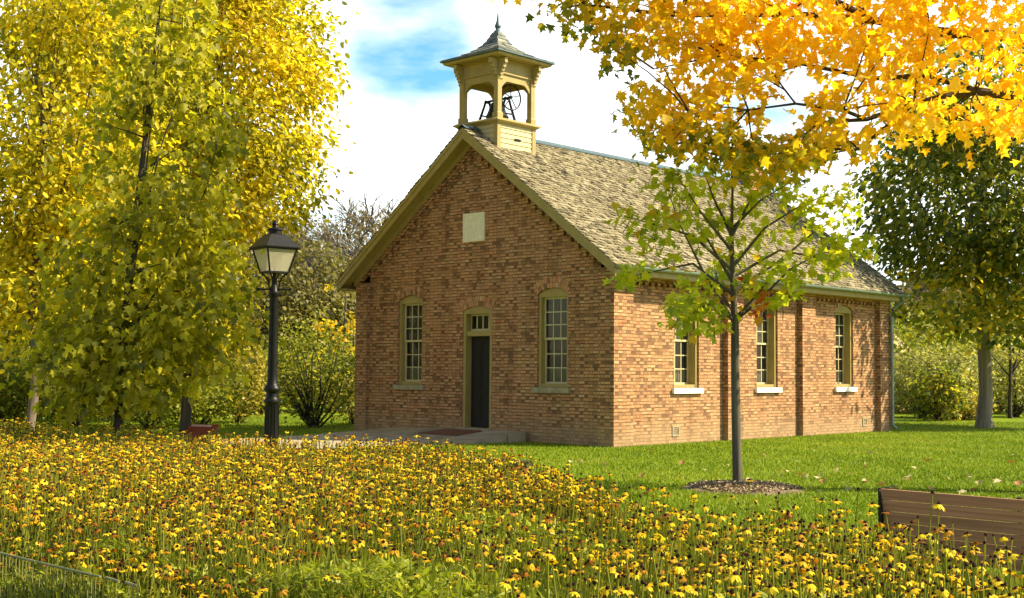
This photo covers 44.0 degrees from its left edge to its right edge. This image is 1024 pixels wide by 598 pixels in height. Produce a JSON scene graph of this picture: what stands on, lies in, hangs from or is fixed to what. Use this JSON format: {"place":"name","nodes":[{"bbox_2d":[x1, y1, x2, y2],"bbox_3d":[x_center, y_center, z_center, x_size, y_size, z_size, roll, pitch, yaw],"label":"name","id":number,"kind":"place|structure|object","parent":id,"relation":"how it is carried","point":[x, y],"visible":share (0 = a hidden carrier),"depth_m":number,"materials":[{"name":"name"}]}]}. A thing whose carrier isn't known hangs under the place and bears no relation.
{"place":"outdoors","nodes":[
{"label":"outdoors","id":0,"kind":"place"},
{"bbox_2d":[0,0,1023,285],"label":"sky","id":1,"kind":"structure","parent":0,"point":[403,111],"materials":[{"name":"white"}]},
{"bbox_2d":[1,400,1023,595],"bbox_3d":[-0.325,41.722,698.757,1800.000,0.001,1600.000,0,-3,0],"label":"lawn","id":2,"kind":"structure","parent":0,"point":[996,417],"depth_m":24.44,"materials":[{"name":"plant"}]},
{"bbox_2d":[0,231,42,350],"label":"tree","id":3,"kind":"object","parent":2,"relation":"on","point":[7,340],"visible":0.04,"depth_m":59.72,"materials":[{"name":"green plant"}]},
{"bbox_2d":[0,339,43,421],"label":"yellow bush","id":4,"kind":"object","parent":2,"relation":"on","point":[11,387],"visible":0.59,"depth_m":32.80,"materials":[{"name":"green plant"}]},
{"bbox_2d":[0,334,77,428],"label":"yellow bush","id":5,"kind":"object","parent":2,"relation":"on","point":[13,413],"visible":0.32,"depth_m":32.95,"materials":[{"name":"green plant"}]},
{"bbox_2d":[15,351,111,426],"bbox_3d":[-12.011,2.160,34.383,3.204,2.713,3.829,-3,-5,44],"label":"yellow bush","id":6,"kind":"object","parent":2,"relation":"on","point":[101,418],"visible":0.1,"depth_m":34.09,"materials":[{"name":"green plant"}]},
{"bbox_2d":[0,552,138,597],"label":"garden fence","id":7,"kind":"object","parent":2,"relation":"on","point":[116,581],"visible":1,"depth_m":7.21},
{"bbox_2d":[0,0,204,430],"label":"yellow maple tree","id":8,"kind":"object","parent":2,"relation":"on","point":[22,237],"visible":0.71,"depth_m":24.34,"materials":[{"name":"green plant"}]},
{"bbox_2d":[0,0,241,420],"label":"yellow maple tree","id":9,"kind":"object","parent":2,"relation":"on","point":[68,88],"visible":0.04,"depth_m":37.24,"materials":[{"name":"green plant"}]},
{"bbox_2d":[0,0,287,435],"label":"green maple tree","id":10,"kind":"object","parent":2,"relation":"on","point":[108,356],"visible":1,"depth_m":17.33,"materials":[{"name":"green plant"}]},
{"bbox_2d":[88,367,210,428],"bbox_3d":[-9.432,2.185,33.282,3.627,2.570,3.035,-1,-4,25],"label":"yellow bush","id":11,"kind":"object","parent":2,"relation":"on","point":[148,414],"visible":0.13,"depth_m":33.07,"materials":[{"name":"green plant"}]},
{"bbox_2d":[184,424,218,442],"bbox_3d":[-4.319,2.135,17.471,0.540,0.812,0.186,-1,-4,24],"label":"information sign","id":12,"kind":"object","parent":2,"relation":"on","point":[196,429],"visible":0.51,"depth_m":17.50,"materials":[{"name":"brown wood"}]},
{"bbox_2d":[155,351,262,426],"bbox_3d":[-8.498,2.226,35.068,3.204,2.713,3.829,0,-3,6],"label":"yellow bush","id":13,"kind":"object","parent":2,"relation":"on","point":[210,408],"visible":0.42,"depth_m":34.62,"materials":[{"name":"green plant"}]},
{"bbox_2d":[54,0,373,434],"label":"yellow maple tree","id":14,"kind":"object","parent":2,"relation":"on","point":[294,70],"visible":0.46,"depth_m":30.00,"materials":[{"name":"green plant"}]},
{"bbox_2d":[199,343,282,422],"bbox_3d":[-8.012,2.439,37.500,2.494,2.550,2.368,0,-3,0],"label":"pale shrub","id":15,"kind":"object","parent":2,"relation":"on","point":[243,415],"visible":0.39,"depth_m":37.25,"materials":[{"name":"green plant"}]},
{"bbox_2d":[229,245,289,375],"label":"tree","id":16,"kind":"object","parent":2,"relation":"on","point":[262,284],"depth_m":66.07,"materials":[{"name":"green plant"}]},
{"bbox_2d":[208,323,330,414],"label":"dark bush","id":17,"kind":"object","parent":2,"relation":"on","point":[281,394],"visible":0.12,"depth_m":45.31,"materials":[{"name":"green plant"}]},
{"bbox_2d":[249,219,300,445],"bbox_3d":[-4.236,0.723,22.494,0.670,4.310,0.670,3,-4,-38],"label":"street lamp","id":18,"kind":"object","parent":2,"relation":"on","point":[277,257],"visible":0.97,"depth_m":22.41,"materials":[{"name":"black metal"}]},
{"bbox_2d":[228,244,335,382],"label":"tree","id":19,"kind":"object","parent":2,"relation":"on","point":[286,311],"visible":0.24,"depth_m":59.42,"materials":[{"name":"green plant"}]},
{"bbox_2d":[252,219,345,304],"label":"tree","id":20,"kind":"object","parent":2,"relation":"on","point":[288,234],"visible":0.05,"depth_m":82.30,"materials":[{"name":"green plant"}]},
{"bbox_2d":[251,303,354,427],"bbox_3d":[-5.427,1.845,34.961,3.453,3.491,2.835,0,-3,0],"label":"round shrub","id":21,"kind":"object","parent":2,"relation":"on","point":[310,416],"visible":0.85,"depth_m":34.75,"materials":[{"name":"green plant"}]},
{"bbox_2d":[254,239,355,392],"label":"tree","id":22,"kind":"object","parent":2,"relation":"on","point":[331,263],"visible":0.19,"depth_m":61.08,"materials":[{"name":"green plant"}]},
{"bbox_2d":[281,333,354,412],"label":"dark bush","id":23,"kind":"object","parent":2,"relation":"on","point":[326,361],"visible":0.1,"depth_m":47.51,"materials":[{"name":"green plant"}]},
{"bbox_2d":[258,203,394,292],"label":"bare tree","id":24,"kind":"object","parent":2,"relation":"on","point":[308,264],"visible":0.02,"depth_m":85.07,"materials":[{"name":"beige plant"}]},
{"bbox_2d":[307,212,345,254],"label":"bare tree","id":25,"kind":"object","parent":2,"relation":"on","point":[321,231],"visible":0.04,"depth_m":95.07,"materials":[{"name":"beige plant"}]},
{"bbox_2d":[284,208,371,286],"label":"bare tree","id":26,"kind":"object","parent":2,"relation":"on","point":[307,226],"visible":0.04,"depth_m":91.70,"materials":[{"name":"beige plant"}]},
{"bbox_2d":[285,209,379,394],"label":"tree","id":27,"kind":"object","parent":2,"relation":"on","point":[327,233],"visible":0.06,"depth_m":78.01,"materials":[{"name":"green plant"}]},
{"bbox_2d":[311,284,355,409],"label":"wood tree","id":28,"kind":"object","parent":2,"relation":"on","point":[344,328],"visible":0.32,"depth_m":49.92,"materials":[{"name":"yellow plant"}]},
{"bbox_2d":[304,217,364,299],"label":"bare tree","id":29,"kind":"object","parent":2,"relation":"on","point":[330,237],"visible":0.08,"depth_m":85.42,"materials":[{"name":"brown plant"}]},
{"bbox_2d":[314,266,355,369],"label":"tree","id":30,"kind":"object","parent":2,"relation":"on","point":[329,276],"visible":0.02,"depth_m":65.64,"materials":[{"name":"green plant"}]},
{"bbox_2d":[322,371,354,423],"bbox_3d":[-4.633,2.914,37.425,2.182,1.652,1.814,0,-3,0],"label":"orange shrub","id":31,"kind":"object","parent":2,"relation":"on","point":[351,417],"visible":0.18,"depth_m":37.26,"materials":[{"name":"green plant"}]},
{"bbox_2d":[212,428,475,449],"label":"path","id":32,"kind":"structure","parent":2,"relation":"on","point":[385,433],"depth_m":28.14,"materials":[{"name":"concrete"}]},
{"bbox_2d":[302,200,391,329],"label":"tree","id":33,"kind":"object","parent":2,"relation":"on","point":[374,226],"visible":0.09,"depth_m":74.35,"materials":[{"name":"beige plant"}]},
{"bbox_2d":[302,189,394,313],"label":"bare tree","id":34,"kind":"object","parent":2,"relation":"on","point":[355,223],"visible":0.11,"depth_m":77.01,"materials":[{"name":"beige plant"}]},
{"bbox_2d":[325,191,399,233],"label":"bare tree","id":35,"kind":"object","parent":2,"relation":"on","point":[372,211],"visible":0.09,"depth_m":84.18,"materials":[{"name":"beige plant"}]},
{"bbox_2d":[392,427,525,443],"bbox_3d":[-1.230,3.121,28.750,2.900,0.285,1.410,-3,-5,43],"label":"landing","id":36,"kind":"object","parent":2,"relation":"on","point":[490,436],"visible":0.47,"depth_m":28.15,"materials":[{"name":"concrete"}]},
{"bbox_2d":[418,428,481,435],"bbox_3d":[-1.415,3.033,28.923,1.240,0.025,0.840,-3,0,43],"label":"doormat","id":37,"kind":"object","parent":36,"relation":"on","point":[451,432],"visible":1,"depth_m":28.85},
{"bbox_2d":[1,203,1002,393],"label":"wood","id":38,"kind":"object","parent":2,"relation":"on","point":[923,284],"visible":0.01,"depth_m":103.02,"materials":[{"name":"green plant"}]},
{"bbox_2d":[333,13,911,447],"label":"brick schoolhouse","id":39,"kind":"structure","parent":2,"relation":"on","point":[491,255],"depth_m":29.99,"materials":[{"name":"brick"}]},
{"bbox_2d":[393,295,424,389],"bbox_3d":[-2.441,1.074,31.288,1.076,2.322,0.337,-3,-5,43],"label":"window","id":40,"kind":"structure","parent":39,"relation":"in","point":[411,307],"depth_m":31.47,"materials":[{"name":"paint"}]},
{"bbox_2d":[471,336,489,427],"bbox_3d":[-0.668,1.939,29.730,0.788,2.128,0.057,-3,-5,43],"label":"door","id":41,"kind":"structure","parent":39,"relation":"in","point":[480,367],"depth_m":29.78,"materials":[{"name":"paint"}]},
{"bbox_2d":[478,84,520,119],"bbox_3d":[-0.316,-4.644,30.450,0.858,0.924,0.715,-3,-5,43],"label":"school bell","id":42,"kind":"object","parent":39,"relation":"on","point":[491,109],"visible":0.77,"depth_m":30.32,"materials":[{"name":"metal"}]},
{"bbox_2d":[532,288,570,392],"bbox_3d":[0.958,0.915,28.067,1.084,2.322,0.337,-3,-5,43],"label":"window","id":43,"kind":"structure","parent":39,"relation":"in","point":[553,302],"depth_m":28.23,"materials":[{"name":"paint"}]},
{"bbox_2d":[672,292,703,393],"bbox_3d":[3.878,0.994,28.899,0.402,2.305,1.140,-3,-5,43],"label":"window","id":44,"kind":"structure","parent":39,"relation":"in","point":[685,379],"depth_m":29.12,"materials":[{"name":"paint"}]},
{"bbox_2d":[755,300,781,392],"bbox_3d":[6.198,1.153,31.339,0.402,2.305,1.140,-3,-5,43],"label":"window","id":45,"kind":"structure","parent":39,"relation":"in","point":[766,377],"depth_m":31.61,"materials":[{"name":"paint"}]},
{"bbox_2d":[834,306,857,391],"bbox_3d":[8.827,1.332,34.104,0.402,2.305,1.120,-3,-5,43],"label":"window","id":46,"kind":"structure","parent":39,"relation":"in","point":[844,376],"depth_m":34.37,"materials":[{"name":"paint"}]},
{"bbox_2d":[679,479,806,495],"bbox_3d":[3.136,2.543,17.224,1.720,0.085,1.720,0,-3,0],"label":"mulch mound","id":47,"kind":"object","parent":2,"relation":"on","point":[700,490],"visible":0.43,"depth_m":16.68,"materials":[{"name":"brown wood"}]},
{"bbox_2d":[602,140,879,480],"bbox_3d":[3.195,0.172,17.432,3.900,4.874,3.123,0,-3,0],"label":"young maple tree","id":48,"kind":"object","parent":47,"relation":"on","point":[698,306],"visible":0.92,"depth_m":17.41,"materials":[{"name":"green plant"}]},
{"bbox_2d":[486,0,1023,190],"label":"golden maple tree","id":49,"kind":"object","parent":2,"relation":"on","point":[815,152],"visible":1,"depth_m":15.95,"materials":[{"name":"orange plant"}]},
{"bbox_2d":[894,334,913,411],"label":"bush","id":50,"kind":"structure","parent":2,"relation":"on","point":[903,409],"depth_m":53.75,"materials":[{"name":"plant"}]},
{"bbox_2d":[891,299,947,344],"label":"tree","id":51,"kind":"object","parent":2,"relation":"on","point":[912,316],"visible":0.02,"depth_m":77.54,"materials":[{"name":"green plant"}]},
{"bbox_2d":[890,301,969,368],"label":"lime bush","id":52,"kind":"object","parent":2,"relation":"on","point":[902,326],"visible":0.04,"depth_m":59.30,"materials":[{"name":"green plant"}]},
{"bbox_2d":[894,338,967,417],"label":"pale bush","id":53,"kind":"object","parent":2,"relation":"on","point":[902,377],"visible":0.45,"depth_m":46.68,"materials":[{"name":"green plant"}]},
{"bbox_2d":[843,21,1023,427],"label":"broad dark tree","id":54,"kind":"object","parent":2,"relation":"on","point":[987,262],"visible":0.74,"depth_m":36.87,"materials":[{"name":"green plant"}]},
{"bbox_2d":[893,322,977,413],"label":"lime bush","id":55,"kind":"object","parent":2,"relation":"on","point":[899,350],"visible":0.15,"depth_m":51.45,"materials":[{"name":"green plant"}]},
{"bbox_2d":[902,362,976,420],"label":"dark bush","id":56,"kind":"object","parent":2,"relation":"on","point":[946,378],"visible":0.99,"depth_m":43.54,"materials":[{"name":"green plant"}]},
{"bbox_2d":[878,486,1023,585],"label":"park bench","id":57,"kind":"object","parent":2,"relation":"on","point":[992,513],"visible":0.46,"depth_m":7.81,"materials":[{"name":"brown wood"}]},
{"bbox_2d":[899,324,1003,408],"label":"lime bush","id":58,"kind":"object","parent":2,"relation":"on","point":[967,343],"visible":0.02,"depth_m":53.49,"materials":[{"name":"green plant"}]},
{"bbox_2d":[913,342,999,417],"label":"pale bush","id":59,"kind":"object","parent":2,"relation":"on","point":[962,362],"visible":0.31,"depth_m":45.99,"materials":[{"name":"green plant"}]},
{"bbox_2d":[918,287,997,355],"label":"tree","id":60,"kind":"object","parent":2,"relation":"on","point":[947,289],"visible":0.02,"depth_m":73.89,"materials":[{"name":"green plant"}]},
{"bbox_2d":[899,297,1023,410],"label":"lime bush","id":61,"kind":"object","parent":2,"relation":"on","point":[954,332],"visible":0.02,"depth_m":57.43,"materials":[{"name":"green plant"}]},
{"bbox_2d":[938,384,998,419],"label":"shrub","id":62,"kind":"object","parent":2,"relation":"on","point":[967,415],"visible":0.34,"depth_m":44.62,"materials":[{"name":"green plant"}]},
{"bbox_2d":[941,324,1023,413],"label":"lime bush","id":63,"kind":"object","parent":2,"relation":"on","point":[997,374],"visible":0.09,"depth_m":52.37,"materials":[{"name":"green plant"}]},
{"bbox_2d":[967,334,1023,416],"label":"pale bush","id":64,"kind":"object","parent":2,"relation":"on","point":[1019,410],"visible":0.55,"depth_m":48.14,"materials":[{"name":"green plant"}]},
{"bbox_2d":[969,305,1023,401],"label":"lime bush","id":65,"kind":"object","parent":2,"relation":"on","point":[994,337],"visible":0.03,"depth_m":55.87,"materials":[{"name":"green plant"}]},
{"bbox_2d":[971,310,1023,417],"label":"thin sapling","id":66,"kind":"object","parent":2,"relation":"on","point":[1011,373],"visible":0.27,"depth_m":46.90,"materials":[{"name":"green plant"}]},
{"label":"flower bed","id":67,"kind":"structure","parent":0,"visible":0},
{"bbox_2d":[0,432,963,597],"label":"foliage","id":68,"kind":"object","parent":67,"relation":"on","point":[381,582],"visible":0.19,"depth_m":6.76,"materials":[{"name":"green plant"}]},
{"bbox_2d":[499,580,511,597],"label":"yellow daisy","id":69,"kind":"object","parent":67,"relation":"on","point":[506,584],"visible":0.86,"depth_m":5.52,"materials":[{"name":"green plant"}]},
{"bbox_2d":[504,575,516,597],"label":"yellow daisy","id":70,"kind":"object","parent":67,"relation":"on","point":[511,578],"visible":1,"depth_m":5.20,"materials":[{"name":"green plant"}]},
{"bbox_2d":[0,415,1023,597],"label":"flowers","id":71,"kind":"object","parent":67,"relation":"on","point":[87,484],"visible":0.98,"depth_m":7.89,"materials":[{"name":"yellow plant"}]},
{"bbox_2d":[542,551,552,597],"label":"yellow daisy","id":72,"kind":"object","parent":67,"relation":"on","point":[547,554],"visible":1,"depth_m":5.19,"materials":[{"name":"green plant"}]},
{"bbox_2d":[545,559,557,597],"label":"yellow daisy","id":73,"kind":"object","parent":67,"relation":"on","point":[551,561],"visible":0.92,"depth_m":5.28,"materials":[{"name":"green plant"}]},
{"bbox_2d":[597,556,600,597],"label":"spent daisy","id":74,"kind":"object","parent":67,"relation":"on","point":[598,585],"visible":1,"depth_m":5.00,"materials":[{"name":"green plant"}]},
{"bbox_2d":[601,559,612,597],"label":"yellow daisy","id":75,"kind":"object","parent":67,"relation":"on","point":[605,561],"visible":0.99,"depth_m":5.34,"materials":[{"name":"green plant"}]},
{"bbox_2d":[619,586,633,597],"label":"yellow daisy","id":76,"kind":"object","parent":67,"relation":"on","point":[627,590],"visible":0.99,"depth_m":4.85,"materials":[{"name":"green plant"}]},
{"bbox_2d":[631,561,638,594],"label":"yellow daisy","id":77,"kind":"object","parent":67,"relation":"on","point":[634,564],"visible":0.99,"depth_m":5.40,"materials":[{"name":"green plant"}]},
{"bbox_2d":[650,546,659,597],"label":"spent daisy","id":78,"kind":"object","parent":67,"relation":"on","point":[651,548],"visible":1,"depth_m":5.24,"materials":[{"name":"green plant"}]},
{"bbox_2d":[668,568,679,597],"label":"yellow daisy","id":79,"kind":"object","parent":67,"relation":"on","point":[672,571],"visible":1,"depth_m":4.89,"materials":[{"name":"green plant"}]},
{"bbox_2d":[673,563,683,589],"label":"yellow daisy","id":80,"kind":"object","parent":67,"relation":"on","point":[678,567],"visible":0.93,"depth_m":5.15,"materials":[{"name":"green plant"}]},
{"bbox_2d":[678,582,692,597],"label":"yellow daisy","id":81,"kind":"object","parent":67,"relation":"on","point":[685,587],"visible":0.98,"depth_m":4.88,"materials":[{"name":"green plant"}]},
{"bbox_2d":[703,571,711,597],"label":"yellow daisy","id":82,"kind":"object","parent":67,"relation":"on","point":[706,574],"visible":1,"depth_m":4.69,"materials":[{"name":"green plant"}]},
{"bbox_2d":[725,571,741,597],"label":"yellow daisy","id":83,"kind":"object","parent":67,"relation":"on","point":[734,577],"visible":1,"depth_m":4.61,"materials":[{"name":"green plant"}]},
{"bbox_2d":[765,584,778,597],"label":"yellow daisy","id":84,"kind":"object","parent":67,"relation":"on","point":[771,589],"visible":1,"depth_m":4.92,"materials":[{"name":"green plant"}]},
{"bbox_2d":[770,568,782,595],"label":"yellow daisy","id":85,"kind":"object","parent":67,"relation":"on","point":[776,572],"visible":0.91,"depth_m":5.35,"materials":[{"name":"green plant"}]},
{"bbox_2d":[775,552,788,593],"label":"yellow daisy","id":86,"kind":"object","parent":67,"relation":"on","point":[782,555],"visible":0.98,"depth_m":5.48,"materials":[{"name":"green plant"}]},
{"bbox_2d":[785,562,794,594],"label":"yellow daisy","id":87,"kind":"object","parent":67,"relation":"on","point":[788,564],"visible":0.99,"depth_m":5.13,"materials":[{"name":"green plant"}]},
{"bbox_2d":[818,554,823,595],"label":"spent daisy","id":88,"kind":"object","parent":67,"relation":"on","point":[819,555],"visible":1,"depth_m":5.21,"materials":[{"name":"green plant"}]},
{"bbox_2d":[830,562,840,597],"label":"yellow daisy","id":89,"kind":"object","parent":67,"relation":"on","point":[834,565],"visible":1,"depth_m":5.05,"materials":[{"name":"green plant"}]},
{"bbox_2d":[833,580,849,597],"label":"yellow daisy","id":90,"kind":"object","parent":67,"relation":"on","point":[840,585],"visible":1,"depth_m":4.88,"materials":[{"name":"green plant"}]},
{"bbox_2d":[874,566,882,597],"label":"yellow daisy","id":91,"kind":"object","parent":67,"relation":"on","point":[878,568],"visible":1,"depth_m":5.24,"materials":[{"name":"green plant"}]},
{"bbox_2d":[884,563,892,597],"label":"spent daisy","id":92,"kind":"object","parent":67,"relation":"on","point":[890,565],"visible":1,"depth_m":5.24,"materials":[{"name":"green plant"}]},
{"bbox_2d":[896,564,904,597],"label":"yellow daisy","id":93,"kind":"object","parent":67,"relation":"on","point":[901,568],"visible":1,"depth_m":4.93,"materials":[{"name":"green plant"}]},
{"bbox_2d":[902,552,917,596],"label":"yellow daisy","id":94,"kind":"object","parent":67,"relation":"on","point":[909,556],"visible":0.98,"depth_m":5.13,"materials":[{"name":"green plant"}]},
{"bbox_2d":[926,563,933,597],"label":"yellow daisy","id":95,"kind":"object","parent":67,"relation":"on","point":[929,565],"visible":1,"depth_m":4.92,"materials":[{"name":"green plant"}]},
{"bbox_2d":[928,490,939,568],"bbox_3d":[2.258,1.506,6.840,0.128,0.951,0.102,1,-3,-3],"label":"spent daisy","id":96,"kind":"object","parent":67,"relation":"on","point":[932,491],"visible":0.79,"depth_m":6.84,"materials":[{"name":"green plant"}]},
{"bbox_2d":[932,501,944,570],"bbox_3d":[2.287,1.536,6.827,0.130,0.890,0.102,3,-4,-43],"label":"yellow daisy","id":97,"kind":"object","parent":67,"relation":"on","point":[939,505],"visible":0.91,"depth_m":6.84,"materials":[{"name":"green plant"}]},
{"bbox_2d":[932,541,944,589],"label":"spent daisy","id":98,"kind":"object","parent":67,"relation":"on","point":[941,542],"visible":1,"depth_m":5.50,"materials":[{"name":"green plant"}]},
{"bbox_2d":[934,587,949,597],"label":"yellow daisy","id":99,"kind":"object","parent":67,"relation":"on","point":[942,591],"visible":1,"depth_m":4.87,"materials":[{"name":"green plant"}]},
{"bbox_2d":[941,546,948,589],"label":"yellow daisy","id":100,"kind":"object","parent":67,"relation":"on","point":[944,550],"visible":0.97,"depth_m":5.49,"materials":[{"name":"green plant"}]},
{"bbox_2d":[949,575,962,597],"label":"yellow daisy","id":101,"kind":"object","parent":67,"relation":"on","point":[956,578],"visible":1,"depth_m":4.57,"materials":[{"name":"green plant"}]},
{"bbox_2d":[958,555,968,597],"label":"yellow daisy","id":102,"kind":"object","parent":67,"relation":"on","point":[963,558],"visible":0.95,"depth_m":5.20,"materials":[{"name":"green plant"}]},
{"bbox_2d":[964,562,968,597],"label":"spent daisy","id":103,"kind":"object","parent":67,"relation":"on","point":[966,564],"visible":1,"depth_m":4.92,"materials":[{"name":"green plant"}]},
{"bbox_2d":[972,562,976,597],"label":"spent daisy","id":104,"kind":"object","parent":67,"relation":"on","point":[974,564],"visible":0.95,"depth_m":4.97,"materials":[{"name":"green plant"}]},
{"bbox_2d":[1004,569,1015,592],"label":"yellow daisy","id":105,"kind":"object","parent":67,"relation":"on","point":[1009,571],"visible":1,"depth_m":5.28,"materials":[{"name":"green plant"}]},
{"bbox_2d":[1008,552,1017,587],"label":"yellow daisy","id":106,"kind":"object","parent":67,"relation":"on","point":[1011,556],"visible":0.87,"depth_m":5.54,"materials":[{"name":"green plant"}]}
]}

